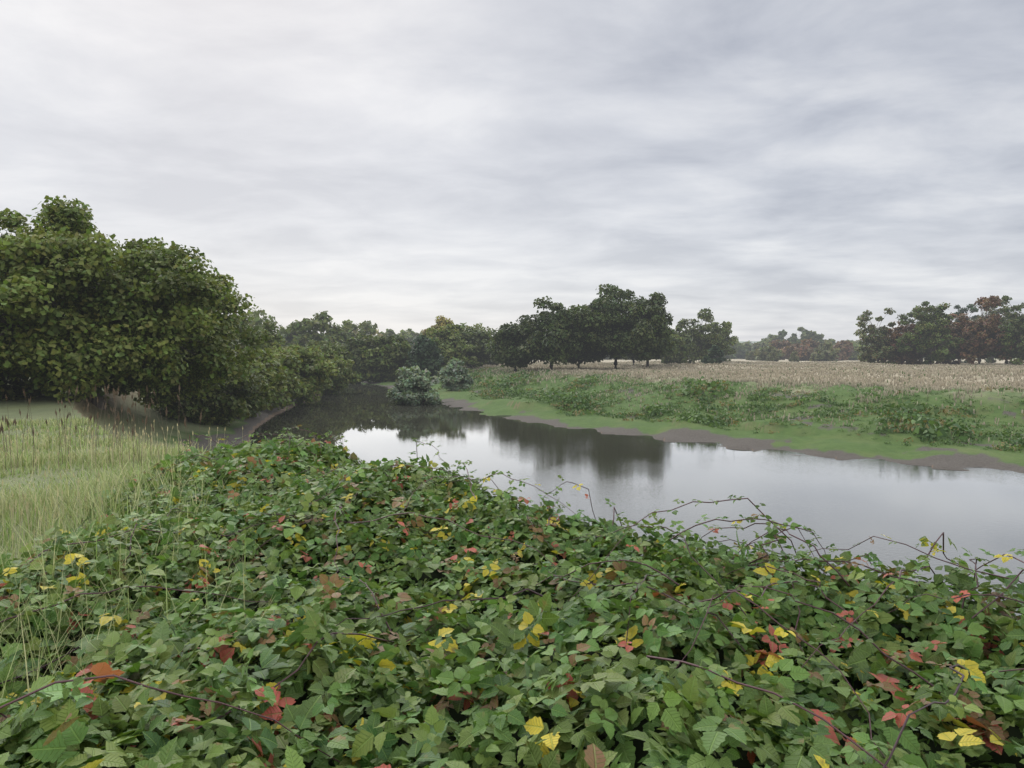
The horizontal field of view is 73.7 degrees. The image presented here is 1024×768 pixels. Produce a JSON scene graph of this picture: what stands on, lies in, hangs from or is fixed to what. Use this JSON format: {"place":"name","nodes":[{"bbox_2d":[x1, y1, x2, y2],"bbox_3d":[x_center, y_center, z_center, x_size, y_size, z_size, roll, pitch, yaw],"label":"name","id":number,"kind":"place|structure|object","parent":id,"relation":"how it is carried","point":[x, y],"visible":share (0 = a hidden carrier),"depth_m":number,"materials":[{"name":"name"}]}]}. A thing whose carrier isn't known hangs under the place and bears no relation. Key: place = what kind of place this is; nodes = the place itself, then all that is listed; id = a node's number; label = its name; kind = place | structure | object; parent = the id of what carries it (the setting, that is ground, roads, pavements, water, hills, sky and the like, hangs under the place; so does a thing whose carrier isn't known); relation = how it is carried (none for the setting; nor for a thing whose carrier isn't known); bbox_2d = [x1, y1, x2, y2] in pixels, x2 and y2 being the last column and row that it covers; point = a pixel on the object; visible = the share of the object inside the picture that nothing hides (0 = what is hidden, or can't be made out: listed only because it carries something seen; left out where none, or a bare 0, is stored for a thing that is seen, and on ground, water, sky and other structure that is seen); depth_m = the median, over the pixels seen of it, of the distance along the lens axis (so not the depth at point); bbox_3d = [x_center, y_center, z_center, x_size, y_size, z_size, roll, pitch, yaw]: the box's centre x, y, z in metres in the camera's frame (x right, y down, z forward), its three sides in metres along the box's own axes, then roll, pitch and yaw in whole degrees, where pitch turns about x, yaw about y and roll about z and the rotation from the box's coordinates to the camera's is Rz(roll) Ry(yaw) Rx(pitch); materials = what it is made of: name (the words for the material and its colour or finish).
{"place":"outdoors","nodes":[
{"label":"outdoors","id":0,"kind":"place"},
{"bbox_2d":[0,341,1023,731],"bbox_3d":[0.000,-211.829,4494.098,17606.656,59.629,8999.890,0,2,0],"label":"terrain","id":1,"kind":"structure","parent":0,"point":[828,441],"depth_m":46.81,"materials":[{"name":"green plant"}]},
{"bbox_2d":[0,382,242,558],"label":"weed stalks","id":2,"kind":"object","parent":1,"relation":"on","point":[133,432],"depth_m":10.73,"materials":[{"name":"green plant"}]},
{"bbox_2d":[0,195,273,426],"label":"tree","id":3,"kind":"object","parent":1,"relation":"on","point":[116,324],"depth_m":35.51,"materials":[{"name":"green plant"}]},
{"bbox_2d":[0,415,298,767],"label":"grass","id":4,"kind":"structure","parent":1,"relation":"on","point":[95,486],"depth_m":6.30,"materials":[{"name":"green plant"}]},
{"bbox_2d":[5,313,361,417],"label":"bank trees","id":5,"kind":"object","parent":1,"relation":"on","point":[327,366],"depth_m":78.70,"materials":[{"name":"green plant"}]},
{"bbox_2d":[386,357,474,404],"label":"willow bush","id":6,"kind":"object","parent":1,"relation":"on","point":[405,391],"depth_m":81.16,"materials":[{"name":"green plant"}]},
{"bbox_2d":[0,466,1023,767],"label":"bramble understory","id":7,"kind":"object","parent":1,"relation":"on","point":[858,686],"visible":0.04,"depth_m":2.99,"materials":[{"name":"green plant"}]},
{"bbox_2d":[0,425,1023,767],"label":"bramble leaves","id":8,"kind":"object","parent":7,"relation":"attached to","point":[70,731],"visible":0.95,"depth_m":2.78,"materials":[{"name":"green plant"}]},
{"bbox_2d":[336,308,738,382],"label":"trees","id":9,"kind":"object","parent":1,"relation":"on","point":[439,344],"depth_m":148.08,"materials":[{"name":"green plant"}]},
{"bbox_2d":[484,283,679,371],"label":"trees","id":10,"kind":"object","parent":1,"relation":"on","point":[552,336],"depth_m":124.12,"materials":[{"name":"green plant"}]},
{"bbox_2d":[247,306,927,361],"bbox_3d":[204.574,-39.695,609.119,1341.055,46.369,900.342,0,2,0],"label":"treeline","id":11,"kind":"object","parent":1,"relation":"on","point":[814,346],"depth_m":299.06,"materials":[{"name":"green plant"}]},
{"bbox_2d":[391,364,1023,452],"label":"weed foliage","id":12,"kind":"object","parent":1,"relation":"on","point":[572,399],"visible":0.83,"depth_m":57.06,"materials":[{"name":"green plant"}]},
{"bbox_2d":[438,360,1023,445],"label":"field grass tufts","id":13,"kind":"object","parent":1,"relation":"on","point":[733,373],"visible":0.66,"depth_m":88.40,"materials":[{"name":"beige plant"}]},
{"bbox_2d":[701,345,799,363],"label":"field bushes","id":14,"kind":"object","parent":1,"relation":"on","point":[713,350],"depth_m":166.51,"materials":[{"name":"green plant"}]},
{"bbox_2d":[853,295,1023,364],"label":"trees","id":15,"kind":"object","parent":1,"relation":"on","point":[993,322],"depth_m":166.57,"materials":[{"name":"green plant"}]},
{"bbox_2d":[0,0,1023,341],"label":"sky","id":16,"kind":"structure","parent":0,"point":[771,167],"materials":[{"name":"grey"}]},
{"bbox_2d":[250,382,1023,637],"bbox_3d":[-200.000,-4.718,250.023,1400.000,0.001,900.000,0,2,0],"label":"river water","id":17,"kind":"structure","parent":0,"point":[843,504],"depth_m":31.39,"materials":[{"name":"grey liquid"}]}
]}

